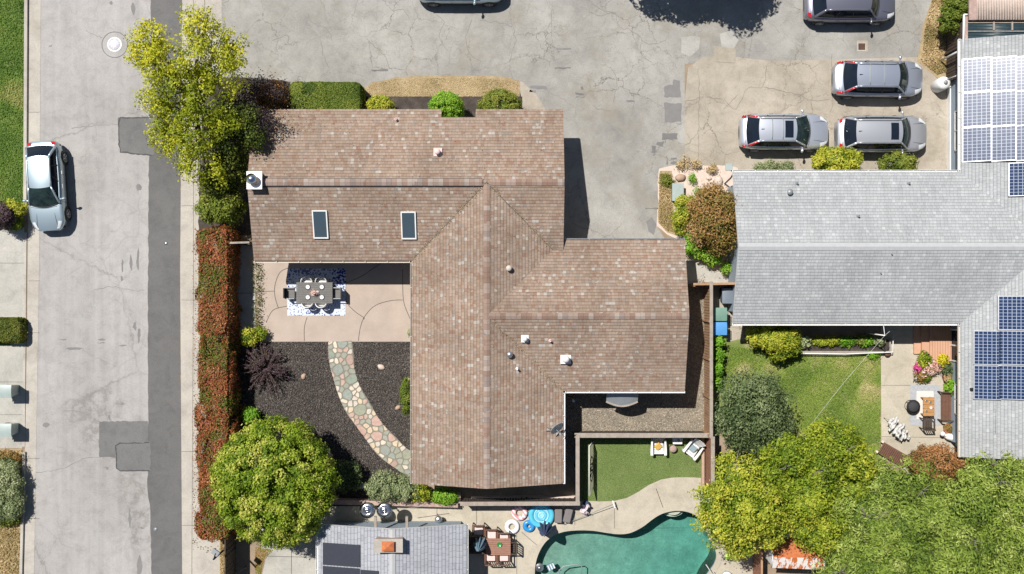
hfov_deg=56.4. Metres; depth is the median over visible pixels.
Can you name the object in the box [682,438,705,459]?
adirondack chair
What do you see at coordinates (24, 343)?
dropped kerb
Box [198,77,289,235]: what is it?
side garden bed
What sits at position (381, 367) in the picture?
rock
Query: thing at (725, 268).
leafy shrub
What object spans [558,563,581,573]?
pool hose
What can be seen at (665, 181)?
grass tuft
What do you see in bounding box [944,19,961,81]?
board fence
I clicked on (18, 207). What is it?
shrub
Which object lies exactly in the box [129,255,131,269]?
road stain
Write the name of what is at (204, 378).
red hedge
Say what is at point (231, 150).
evergreen tree
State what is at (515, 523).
swim ring
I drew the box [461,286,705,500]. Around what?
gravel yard
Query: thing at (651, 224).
driveway patch
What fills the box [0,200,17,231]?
purple shrub
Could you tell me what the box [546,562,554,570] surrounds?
pool cleaner
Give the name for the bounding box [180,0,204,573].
gutter
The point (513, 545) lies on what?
wooden chair
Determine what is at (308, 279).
tub chair
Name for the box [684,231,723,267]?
leafy shrub
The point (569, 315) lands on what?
house
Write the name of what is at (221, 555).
dry weeds
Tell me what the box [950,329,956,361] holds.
window
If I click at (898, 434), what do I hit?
folded parasol
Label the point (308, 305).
tub chair
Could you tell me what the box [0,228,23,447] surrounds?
driveway
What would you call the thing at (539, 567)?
skimmer float
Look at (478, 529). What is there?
wooden chair
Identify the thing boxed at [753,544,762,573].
board fence
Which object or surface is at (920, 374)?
flower pot
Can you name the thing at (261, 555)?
fallen leaves
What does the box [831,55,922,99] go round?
parked car
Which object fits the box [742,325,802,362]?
flowering shrub
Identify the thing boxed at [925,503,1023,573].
feathery tree
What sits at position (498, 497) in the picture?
retaining wall
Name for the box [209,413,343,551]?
round tree
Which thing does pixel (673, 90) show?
driveway patch
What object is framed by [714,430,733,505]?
soil strip
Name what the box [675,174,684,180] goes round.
rock
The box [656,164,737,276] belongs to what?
garden bed
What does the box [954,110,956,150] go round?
window
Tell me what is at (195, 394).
fallen leaves
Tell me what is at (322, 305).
tub chair
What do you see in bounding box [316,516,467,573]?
house
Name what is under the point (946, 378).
flower pot
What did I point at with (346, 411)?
path edging
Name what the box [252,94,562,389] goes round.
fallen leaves
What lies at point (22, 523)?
kerb
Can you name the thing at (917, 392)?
rug
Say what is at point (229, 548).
board fence
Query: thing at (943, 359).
flower pot
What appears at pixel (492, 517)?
pool deck
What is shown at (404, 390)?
wall shrub
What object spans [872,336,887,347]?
bed plant
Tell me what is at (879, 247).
house
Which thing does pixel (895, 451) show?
wooden lounger
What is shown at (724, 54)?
concrete patch
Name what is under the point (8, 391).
wheelie bin
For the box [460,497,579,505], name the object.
board fence
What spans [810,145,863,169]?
rounded shrub
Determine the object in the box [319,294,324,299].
plate
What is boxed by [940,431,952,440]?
garden statue
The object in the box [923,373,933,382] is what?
flower pot
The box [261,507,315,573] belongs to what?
slab
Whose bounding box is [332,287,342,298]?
armchair
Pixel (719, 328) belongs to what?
wheelie bin
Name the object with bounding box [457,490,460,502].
planter wall
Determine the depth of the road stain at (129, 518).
49.99 m
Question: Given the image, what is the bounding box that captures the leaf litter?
[255,546,266,573]
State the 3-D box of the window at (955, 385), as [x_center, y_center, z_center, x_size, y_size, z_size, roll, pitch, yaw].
[22.770,5.750,48.500,0.070,1.270,1.570,0,90,0]
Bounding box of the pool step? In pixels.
[663,511,683,516]
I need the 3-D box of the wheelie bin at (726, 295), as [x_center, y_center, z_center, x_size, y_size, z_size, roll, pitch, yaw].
[11.084,0.414,49.470,0.610,1.060,0.860,0,90,0]
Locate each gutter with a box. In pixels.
[23,0,40,573]
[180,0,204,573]
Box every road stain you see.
[66,347,83,349]
[128,509,131,526]
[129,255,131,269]
[131,3,134,14]
[136,248,138,268]
[137,555,141,573]
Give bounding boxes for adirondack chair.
[650,438,666,455]
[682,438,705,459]
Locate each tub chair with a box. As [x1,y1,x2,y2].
[300,276,312,281]
[301,303,313,307]
[315,276,327,281]
[315,303,326,307]
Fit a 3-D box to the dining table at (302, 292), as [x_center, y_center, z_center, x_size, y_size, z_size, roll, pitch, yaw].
[-10.184,0.299,49.601,1.864,0.730,1.083,0,90,0]
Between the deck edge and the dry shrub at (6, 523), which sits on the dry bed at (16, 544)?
the dry shrub at (6, 523)
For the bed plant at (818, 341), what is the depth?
49.33 m
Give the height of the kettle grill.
0.693 m
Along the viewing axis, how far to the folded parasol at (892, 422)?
49.38 m
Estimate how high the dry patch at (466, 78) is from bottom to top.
0.001 m
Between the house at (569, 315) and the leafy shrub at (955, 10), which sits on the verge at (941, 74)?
the leafy shrub at (955, 10)
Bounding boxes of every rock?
[377,364,384,369]
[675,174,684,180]
[714,175,722,185]
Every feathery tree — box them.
[808,528,958,573]
[824,454,947,573]
[904,449,1023,550]
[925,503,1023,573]
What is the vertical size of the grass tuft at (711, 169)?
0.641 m
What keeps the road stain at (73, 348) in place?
on the road
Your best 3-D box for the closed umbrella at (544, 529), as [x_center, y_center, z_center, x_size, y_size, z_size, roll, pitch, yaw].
[1.688,12.386,48.938,0.727,2.103,0.727,-22,90,0]
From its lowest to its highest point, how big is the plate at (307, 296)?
0.035 m
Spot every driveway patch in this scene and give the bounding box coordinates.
[530,85,546,89]
[646,217,656,234]
[662,133,677,139]
[664,79,680,97]
[664,102,681,122]
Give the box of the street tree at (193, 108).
[123,2,252,191]
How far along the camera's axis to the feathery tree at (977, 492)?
44.72 m
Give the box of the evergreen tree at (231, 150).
[195,98,268,197]
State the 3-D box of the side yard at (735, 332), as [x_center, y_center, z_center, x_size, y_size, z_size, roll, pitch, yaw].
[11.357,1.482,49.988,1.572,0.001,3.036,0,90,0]
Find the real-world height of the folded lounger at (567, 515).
0.442 m
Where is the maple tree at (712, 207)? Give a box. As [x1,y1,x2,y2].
[679,178,739,263]
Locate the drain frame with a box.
[857,40,867,50]
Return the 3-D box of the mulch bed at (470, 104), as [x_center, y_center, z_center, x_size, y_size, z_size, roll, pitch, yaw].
[-7.232,-9.411,49.984,15.536,0.001,2.321,0,90,0]
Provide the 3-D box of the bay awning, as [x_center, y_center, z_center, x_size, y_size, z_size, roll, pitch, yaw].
[5.554,5.524,48.454,1.623,1.126,1.074,0,90,0]
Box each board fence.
[223,241,235,573]
[224,241,251,244]
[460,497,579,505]
[574,432,579,501]
[575,431,708,437]
[688,282,734,285]
[702,281,712,437]
[705,437,714,487]
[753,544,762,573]
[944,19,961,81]
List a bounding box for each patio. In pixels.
[247,258,411,341]
[881,325,982,484]
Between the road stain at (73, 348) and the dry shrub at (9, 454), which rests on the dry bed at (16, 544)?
the dry shrub at (9, 454)
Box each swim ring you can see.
[505,519,518,533]
[511,506,527,520]
[523,520,534,531]
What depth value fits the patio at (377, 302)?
49.98 m
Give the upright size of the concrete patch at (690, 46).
0.001 m
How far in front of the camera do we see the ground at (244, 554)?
50.00 m
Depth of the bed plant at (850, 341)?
49.39 m
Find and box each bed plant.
[811,334,830,346]
[826,334,840,347]
[838,335,855,348]
[854,334,865,346]
[863,334,875,346]
[865,350,880,361]
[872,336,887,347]
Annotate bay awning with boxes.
[606,393,637,406]
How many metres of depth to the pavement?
49.99 m
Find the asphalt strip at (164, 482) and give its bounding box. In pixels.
[147,0,181,573]
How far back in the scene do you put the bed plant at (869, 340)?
49.33 m
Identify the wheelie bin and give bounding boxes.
[0,384,18,397]
[0,423,18,436]
[713,308,727,320]
[713,322,727,334]
[720,287,732,302]
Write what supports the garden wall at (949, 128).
on the parking pad
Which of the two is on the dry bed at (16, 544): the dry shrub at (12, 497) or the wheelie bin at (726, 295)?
the dry shrub at (12, 497)
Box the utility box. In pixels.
[671,183,683,200]
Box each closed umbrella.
[473,535,486,551]
[537,520,551,536]
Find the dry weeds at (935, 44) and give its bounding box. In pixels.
[921,0,956,73]
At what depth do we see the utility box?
49.45 m
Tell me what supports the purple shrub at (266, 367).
on the bark bed at (329, 394)
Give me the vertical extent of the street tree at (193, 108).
7.375 m
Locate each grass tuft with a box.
[658,172,676,189]
[673,154,691,170]
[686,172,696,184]
[689,157,703,170]
[706,163,719,172]
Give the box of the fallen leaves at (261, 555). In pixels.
[255,547,272,573]
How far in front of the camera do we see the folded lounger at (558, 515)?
49.55 m
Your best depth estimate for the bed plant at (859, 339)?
49.35 m
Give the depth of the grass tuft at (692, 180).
49.69 m
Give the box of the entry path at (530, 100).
[520,80,544,108]
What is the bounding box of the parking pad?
[685,56,946,169]
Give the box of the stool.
[669,445,676,451]
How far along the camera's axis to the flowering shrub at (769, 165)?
49.28 m
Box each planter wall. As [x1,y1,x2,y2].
[331,498,458,507]
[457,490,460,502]
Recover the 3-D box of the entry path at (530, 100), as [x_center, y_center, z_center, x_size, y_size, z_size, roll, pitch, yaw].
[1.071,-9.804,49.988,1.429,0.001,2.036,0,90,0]
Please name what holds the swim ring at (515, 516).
on the pool deck at (492, 517)
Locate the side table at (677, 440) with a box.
[672,438,682,443]
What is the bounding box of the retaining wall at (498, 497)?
[471,495,574,499]
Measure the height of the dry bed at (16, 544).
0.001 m
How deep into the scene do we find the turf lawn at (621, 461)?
49.98 m
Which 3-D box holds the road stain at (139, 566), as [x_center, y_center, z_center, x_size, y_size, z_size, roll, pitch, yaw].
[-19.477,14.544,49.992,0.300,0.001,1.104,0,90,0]
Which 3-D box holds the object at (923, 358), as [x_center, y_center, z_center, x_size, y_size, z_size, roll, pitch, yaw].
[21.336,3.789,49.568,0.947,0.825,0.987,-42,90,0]
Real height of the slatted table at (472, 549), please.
0.740 m
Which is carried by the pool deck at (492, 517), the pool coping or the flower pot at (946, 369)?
the pool coping
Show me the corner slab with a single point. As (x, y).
(696, 270)
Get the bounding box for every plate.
[305,284,310,289]
[305,294,310,299]
[319,284,324,289]
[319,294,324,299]
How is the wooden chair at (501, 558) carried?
on the pool deck at (492, 517)
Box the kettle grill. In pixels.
[435,515,442,522]
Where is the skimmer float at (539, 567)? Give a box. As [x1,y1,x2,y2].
[535,563,543,571]
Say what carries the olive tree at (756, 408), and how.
on the back lawn at (737, 343)
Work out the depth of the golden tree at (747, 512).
45.05 m
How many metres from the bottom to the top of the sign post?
2.464 m
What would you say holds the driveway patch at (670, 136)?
on the driveway at (617, 54)
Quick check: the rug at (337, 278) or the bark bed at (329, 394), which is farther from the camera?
the bark bed at (329, 394)
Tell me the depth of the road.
50.00 m
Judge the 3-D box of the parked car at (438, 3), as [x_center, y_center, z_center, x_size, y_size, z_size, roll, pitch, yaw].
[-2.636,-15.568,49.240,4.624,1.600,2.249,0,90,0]
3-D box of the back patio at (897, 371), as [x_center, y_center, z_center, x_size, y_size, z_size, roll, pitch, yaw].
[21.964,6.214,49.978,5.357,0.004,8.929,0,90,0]
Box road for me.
[34,0,151,573]
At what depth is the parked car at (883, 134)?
48.68 m
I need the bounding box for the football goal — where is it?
[589,441,593,495]
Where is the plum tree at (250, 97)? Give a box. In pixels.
[221,65,298,136]
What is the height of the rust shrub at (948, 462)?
2.764 m
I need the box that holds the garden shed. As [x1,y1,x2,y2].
[762,528,825,569]
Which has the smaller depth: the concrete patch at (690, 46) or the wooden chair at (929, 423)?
the wooden chair at (929, 423)
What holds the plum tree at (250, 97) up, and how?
on the mulch bed at (470, 104)
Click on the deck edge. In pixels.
(672, 491)
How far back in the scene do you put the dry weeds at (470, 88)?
49.97 m
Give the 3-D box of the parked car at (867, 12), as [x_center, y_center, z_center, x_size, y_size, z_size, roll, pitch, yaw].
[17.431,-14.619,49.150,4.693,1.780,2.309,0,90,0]
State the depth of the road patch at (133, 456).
49.98 m
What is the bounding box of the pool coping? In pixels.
[529,505,721,573]
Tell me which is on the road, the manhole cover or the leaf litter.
the manhole cover
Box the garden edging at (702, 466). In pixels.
[701,438,703,486]
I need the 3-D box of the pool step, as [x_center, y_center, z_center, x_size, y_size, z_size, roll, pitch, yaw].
[8.500,11.861,50.790,1.393,1.020,0.579,0,90,0]
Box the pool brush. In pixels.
[564,500,614,524]
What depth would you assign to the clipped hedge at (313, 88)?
48.44 m
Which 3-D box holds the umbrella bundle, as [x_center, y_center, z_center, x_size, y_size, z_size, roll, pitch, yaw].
[3.827,11.471,49.678,0.525,0.634,0.705,19,90,0]
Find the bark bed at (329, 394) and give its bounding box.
[236,340,412,505]
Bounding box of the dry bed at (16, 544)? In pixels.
[0,448,22,573]
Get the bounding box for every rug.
[287,269,345,315]
[910,385,939,425]
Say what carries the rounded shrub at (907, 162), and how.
on the parking pad
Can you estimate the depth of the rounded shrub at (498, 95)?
48.17 m
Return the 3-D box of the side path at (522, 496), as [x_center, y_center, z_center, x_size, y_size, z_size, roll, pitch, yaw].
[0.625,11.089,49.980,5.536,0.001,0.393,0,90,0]
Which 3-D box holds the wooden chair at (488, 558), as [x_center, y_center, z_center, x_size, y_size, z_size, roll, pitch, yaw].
[-1.096,14.035,49.551,0.660,0.876,0.612,0,90,0]
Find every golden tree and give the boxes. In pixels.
[687,442,801,562]
[762,413,881,560]
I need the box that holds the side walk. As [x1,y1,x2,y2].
[234,245,254,339]
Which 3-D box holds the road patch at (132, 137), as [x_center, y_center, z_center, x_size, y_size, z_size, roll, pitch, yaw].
[-19.657,-7.897,49.986,1.940,0.004,2.052,0,90,0]
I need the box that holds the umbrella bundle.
[580,501,589,514]
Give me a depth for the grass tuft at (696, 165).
49.69 m
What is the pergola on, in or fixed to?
on the ground at (244, 554)
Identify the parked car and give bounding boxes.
[22,141,71,231]
[419,0,502,6]
[738,109,827,152]
[803,0,894,25]
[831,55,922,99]
[834,111,926,153]
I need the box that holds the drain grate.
[857,42,865,50]
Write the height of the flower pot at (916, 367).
0.611 m
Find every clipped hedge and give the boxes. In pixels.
[0,317,28,343]
[288,81,365,108]
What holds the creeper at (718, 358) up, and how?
on the back lawn at (737, 343)
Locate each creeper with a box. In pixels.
[249,263,264,328]
[713,335,726,390]
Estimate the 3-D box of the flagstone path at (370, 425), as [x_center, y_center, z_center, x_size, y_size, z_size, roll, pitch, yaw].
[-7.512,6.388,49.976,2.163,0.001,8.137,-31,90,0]
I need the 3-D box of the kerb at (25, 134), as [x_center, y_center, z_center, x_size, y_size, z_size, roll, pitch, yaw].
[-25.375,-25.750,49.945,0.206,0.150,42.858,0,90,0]
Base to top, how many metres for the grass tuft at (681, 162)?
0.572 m
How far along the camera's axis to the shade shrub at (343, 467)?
48.89 m
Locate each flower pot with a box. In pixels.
[913,362,923,372]
[913,368,929,382]
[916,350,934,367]
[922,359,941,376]
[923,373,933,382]
[937,353,949,366]
[938,361,952,376]
[942,373,952,381]
[943,379,954,395]
[943,422,952,433]
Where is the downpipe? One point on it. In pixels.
(963, 37)
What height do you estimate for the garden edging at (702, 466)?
0.250 m
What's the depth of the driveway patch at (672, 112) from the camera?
49.99 m
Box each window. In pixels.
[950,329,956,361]
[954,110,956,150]
[954,384,956,414]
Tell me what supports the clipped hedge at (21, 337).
on the lawn island
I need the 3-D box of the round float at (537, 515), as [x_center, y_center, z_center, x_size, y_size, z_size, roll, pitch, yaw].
[1.530,11.899,49.838,1.360,0.273,1.360,0,90,0]
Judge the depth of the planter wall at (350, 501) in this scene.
49.45 m
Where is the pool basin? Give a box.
[535,511,715,573]
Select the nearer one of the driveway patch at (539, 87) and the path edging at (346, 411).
the path edging at (346, 411)
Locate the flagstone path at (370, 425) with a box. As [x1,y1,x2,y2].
[329,341,409,473]
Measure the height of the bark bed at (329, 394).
0.001 m
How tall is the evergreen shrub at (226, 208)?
2.988 m
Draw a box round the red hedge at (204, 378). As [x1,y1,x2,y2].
[192,223,245,542]
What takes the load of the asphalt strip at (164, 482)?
on the road
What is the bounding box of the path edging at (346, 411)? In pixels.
[328,344,403,473]
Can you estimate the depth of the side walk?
49.99 m
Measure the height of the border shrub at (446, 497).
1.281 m
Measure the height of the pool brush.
0.464 m
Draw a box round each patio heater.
[359,498,375,517]
[376,498,392,517]
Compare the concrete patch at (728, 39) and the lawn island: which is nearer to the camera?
the lawn island
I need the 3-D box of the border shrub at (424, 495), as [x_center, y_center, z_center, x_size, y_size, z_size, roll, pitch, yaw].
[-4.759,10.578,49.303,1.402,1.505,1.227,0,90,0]
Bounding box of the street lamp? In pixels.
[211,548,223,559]
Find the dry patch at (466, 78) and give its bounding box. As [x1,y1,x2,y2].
[364,75,520,95]
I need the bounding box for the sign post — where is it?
[724,163,732,183]
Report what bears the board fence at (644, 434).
on the gravel yard at (568, 487)
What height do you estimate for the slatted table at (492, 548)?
0.740 m
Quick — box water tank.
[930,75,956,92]
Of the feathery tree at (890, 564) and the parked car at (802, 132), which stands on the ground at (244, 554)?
the feathery tree at (890, 564)
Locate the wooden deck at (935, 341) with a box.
[913,325,951,364]
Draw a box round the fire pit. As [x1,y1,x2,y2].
[905,400,919,413]
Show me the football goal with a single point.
(590, 469)
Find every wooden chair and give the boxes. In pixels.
[472,522,484,535]
[484,549,496,565]
[485,526,497,539]
[497,530,509,537]
[497,555,509,565]
[510,539,516,555]
[919,417,935,430]
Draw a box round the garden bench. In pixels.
[937,391,953,421]
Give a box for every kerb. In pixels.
[19,452,25,573]
[22,232,26,446]
[23,0,28,203]
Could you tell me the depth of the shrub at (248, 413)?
49.28 m
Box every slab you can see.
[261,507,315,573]
[686,259,727,285]
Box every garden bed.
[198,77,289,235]
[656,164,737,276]
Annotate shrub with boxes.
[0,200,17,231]
[0,448,23,466]
[0,456,26,522]
[0,514,22,527]
[6,198,28,231]
[192,181,248,227]
[238,342,290,393]
[239,325,267,346]
[240,404,262,424]
[255,79,290,108]
[334,459,362,494]
[363,469,420,503]
[365,93,394,108]
[398,377,409,416]
[410,484,431,503]
[428,90,464,116]
[431,486,458,507]
[476,86,522,108]
[669,193,693,236]
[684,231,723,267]
[720,261,730,277]
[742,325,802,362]
[752,159,794,169]
[800,334,810,349]
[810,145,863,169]
[875,149,918,169]
[903,441,968,483]
[934,0,968,34]
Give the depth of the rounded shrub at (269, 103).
48.17 m
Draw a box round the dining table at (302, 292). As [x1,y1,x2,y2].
[296,282,333,302]
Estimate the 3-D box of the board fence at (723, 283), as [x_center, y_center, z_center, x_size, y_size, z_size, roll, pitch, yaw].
[10.286,-0.133,49.134,2.263,1.792,0.176,-1,90,0]
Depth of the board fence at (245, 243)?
48.16 m
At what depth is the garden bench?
49.55 m
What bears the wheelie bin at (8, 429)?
on the driveway at (11, 286)
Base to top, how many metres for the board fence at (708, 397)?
1.838 m
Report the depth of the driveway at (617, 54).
50.00 m
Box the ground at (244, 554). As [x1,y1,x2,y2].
[10,18,1023,573]
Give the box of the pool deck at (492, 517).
[320,477,752,573]
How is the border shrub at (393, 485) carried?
on the bark bed at (329, 394)
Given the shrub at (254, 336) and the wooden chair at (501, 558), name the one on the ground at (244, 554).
the shrub at (254, 336)
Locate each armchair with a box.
[283,287,295,298]
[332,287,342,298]
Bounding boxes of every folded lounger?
[554,508,561,522]
[562,508,572,522]
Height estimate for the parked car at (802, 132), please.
1.761 m
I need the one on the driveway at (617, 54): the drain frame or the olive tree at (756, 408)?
the drain frame
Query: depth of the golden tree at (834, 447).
44.96 m
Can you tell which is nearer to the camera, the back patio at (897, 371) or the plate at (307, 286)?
the plate at (307, 286)
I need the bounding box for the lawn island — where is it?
[0,317,22,344]
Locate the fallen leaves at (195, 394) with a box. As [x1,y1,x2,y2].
[192,228,217,552]
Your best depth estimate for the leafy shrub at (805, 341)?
49.21 m
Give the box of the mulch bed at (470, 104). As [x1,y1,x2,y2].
[225,85,521,117]
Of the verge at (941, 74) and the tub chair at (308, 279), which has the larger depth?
the verge at (941, 74)
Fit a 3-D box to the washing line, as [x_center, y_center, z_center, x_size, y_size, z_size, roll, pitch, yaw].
[16.626,4.622,48.497,0.463,3.005,6.626,37,90,0]
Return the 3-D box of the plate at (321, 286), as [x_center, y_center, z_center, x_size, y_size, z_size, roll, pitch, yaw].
[-9.797,0.000,49.218,0.320,0.035,0.320,0,90,0]
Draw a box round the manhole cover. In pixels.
[101,31,127,57]
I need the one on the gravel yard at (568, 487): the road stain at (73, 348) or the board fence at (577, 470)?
the board fence at (577, 470)
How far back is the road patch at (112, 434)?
49.99 m
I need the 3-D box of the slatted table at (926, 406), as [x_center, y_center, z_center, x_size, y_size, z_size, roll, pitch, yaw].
[21.599,6.194,49.739,0.584,0.450,0.971,0,90,0]
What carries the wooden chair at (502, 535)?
on the pool deck at (492, 517)
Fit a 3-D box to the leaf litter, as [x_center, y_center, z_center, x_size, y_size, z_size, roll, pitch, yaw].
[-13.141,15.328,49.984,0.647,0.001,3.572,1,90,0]
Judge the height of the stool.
0.370 m
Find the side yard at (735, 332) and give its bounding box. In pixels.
[714,286,743,342]
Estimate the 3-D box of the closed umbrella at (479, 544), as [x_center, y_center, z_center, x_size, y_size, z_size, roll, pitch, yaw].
[-1.629,13.172,48.888,0.676,2.202,0.676,-22,90,0]
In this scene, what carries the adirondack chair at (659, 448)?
on the turf lawn at (621, 461)
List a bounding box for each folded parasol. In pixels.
[885,416,904,434]
[891,428,910,440]
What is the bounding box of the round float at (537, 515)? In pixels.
[528,506,553,526]
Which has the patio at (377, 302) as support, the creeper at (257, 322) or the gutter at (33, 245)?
the creeper at (257, 322)
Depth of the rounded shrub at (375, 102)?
48.84 m
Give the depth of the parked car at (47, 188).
48.95 m
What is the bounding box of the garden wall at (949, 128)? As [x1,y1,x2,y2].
[947,86,950,169]
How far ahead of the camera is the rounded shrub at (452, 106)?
48.15 m
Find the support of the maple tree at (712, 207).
on the garden bed at (701, 174)
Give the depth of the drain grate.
49.98 m
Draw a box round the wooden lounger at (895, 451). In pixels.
[875,440,906,465]
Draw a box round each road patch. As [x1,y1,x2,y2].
[98,421,147,457]
[115,442,150,470]
[118,116,154,155]
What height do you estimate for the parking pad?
0.004 m
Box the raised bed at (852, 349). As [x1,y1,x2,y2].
[799,336,893,354]
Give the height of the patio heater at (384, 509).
2.100 m
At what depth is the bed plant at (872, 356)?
49.70 m
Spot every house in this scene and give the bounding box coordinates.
[246,109,688,488]
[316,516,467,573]
[728,34,1023,459]
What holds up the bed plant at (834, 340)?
in the raised bed at (852, 349)
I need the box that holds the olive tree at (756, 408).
[712,363,798,457]
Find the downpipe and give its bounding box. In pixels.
[939,14,967,61]
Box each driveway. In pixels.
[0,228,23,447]
[222,0,931,239]
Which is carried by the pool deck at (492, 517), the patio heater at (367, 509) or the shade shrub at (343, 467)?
the patio heater at (367, 509)
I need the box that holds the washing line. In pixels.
[816,324,889,417]
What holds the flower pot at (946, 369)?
on the back patio at (897, 371)
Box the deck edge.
[580,477,703,507]
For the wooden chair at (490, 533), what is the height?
0.876 m
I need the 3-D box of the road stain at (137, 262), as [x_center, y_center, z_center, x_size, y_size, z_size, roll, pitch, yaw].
[-19.584,-1.465,49.992,0.166,0.001,1.209,0,90,0]
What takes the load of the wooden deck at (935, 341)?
on the back patio at (897, 371)
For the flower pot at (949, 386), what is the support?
on the back patio at (897, 371)
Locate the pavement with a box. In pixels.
[192,0,221,573]
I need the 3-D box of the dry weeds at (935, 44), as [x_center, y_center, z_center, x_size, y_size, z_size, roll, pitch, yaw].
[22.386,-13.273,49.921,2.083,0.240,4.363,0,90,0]
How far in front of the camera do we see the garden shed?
47.71 m
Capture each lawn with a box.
[0,0,23,227]
[580,438,700,500]
[713,339,882,476]
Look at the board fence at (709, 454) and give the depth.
48.90 m
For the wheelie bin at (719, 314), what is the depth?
48.96 m
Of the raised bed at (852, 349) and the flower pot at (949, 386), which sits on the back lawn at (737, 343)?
the raised bed at (852, 349)
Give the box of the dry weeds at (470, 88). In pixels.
[366,77,518,96]
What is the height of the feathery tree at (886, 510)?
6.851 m
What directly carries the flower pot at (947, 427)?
on the back patio at (897, 371)
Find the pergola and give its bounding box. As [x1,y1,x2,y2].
[964,0,1023,38]
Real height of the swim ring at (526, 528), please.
0.216 m
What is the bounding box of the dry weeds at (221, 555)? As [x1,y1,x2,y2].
[219,540,223,573]
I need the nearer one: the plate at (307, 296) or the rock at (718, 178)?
the plate at (307, 296)
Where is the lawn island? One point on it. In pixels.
(9, 335)
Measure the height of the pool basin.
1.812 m
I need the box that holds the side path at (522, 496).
[471,495,575,501]
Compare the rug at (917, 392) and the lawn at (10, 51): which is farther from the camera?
the lawn at (10, 51)
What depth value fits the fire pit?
49.52 m
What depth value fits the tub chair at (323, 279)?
49.49 m
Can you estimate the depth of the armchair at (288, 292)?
49.51 m
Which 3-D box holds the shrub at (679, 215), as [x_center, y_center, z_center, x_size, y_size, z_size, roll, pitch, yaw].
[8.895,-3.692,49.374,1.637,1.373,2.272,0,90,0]
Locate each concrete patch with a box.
[681,36,699,56]
[713,46,735,62]
[720,30,738,47]
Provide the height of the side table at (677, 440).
0.510 m
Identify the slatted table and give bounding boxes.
[469,534,484,553]
[486,538,510,554]
[920,397,934,415]
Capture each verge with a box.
[658,171,674,234]
[917,0,968,77]

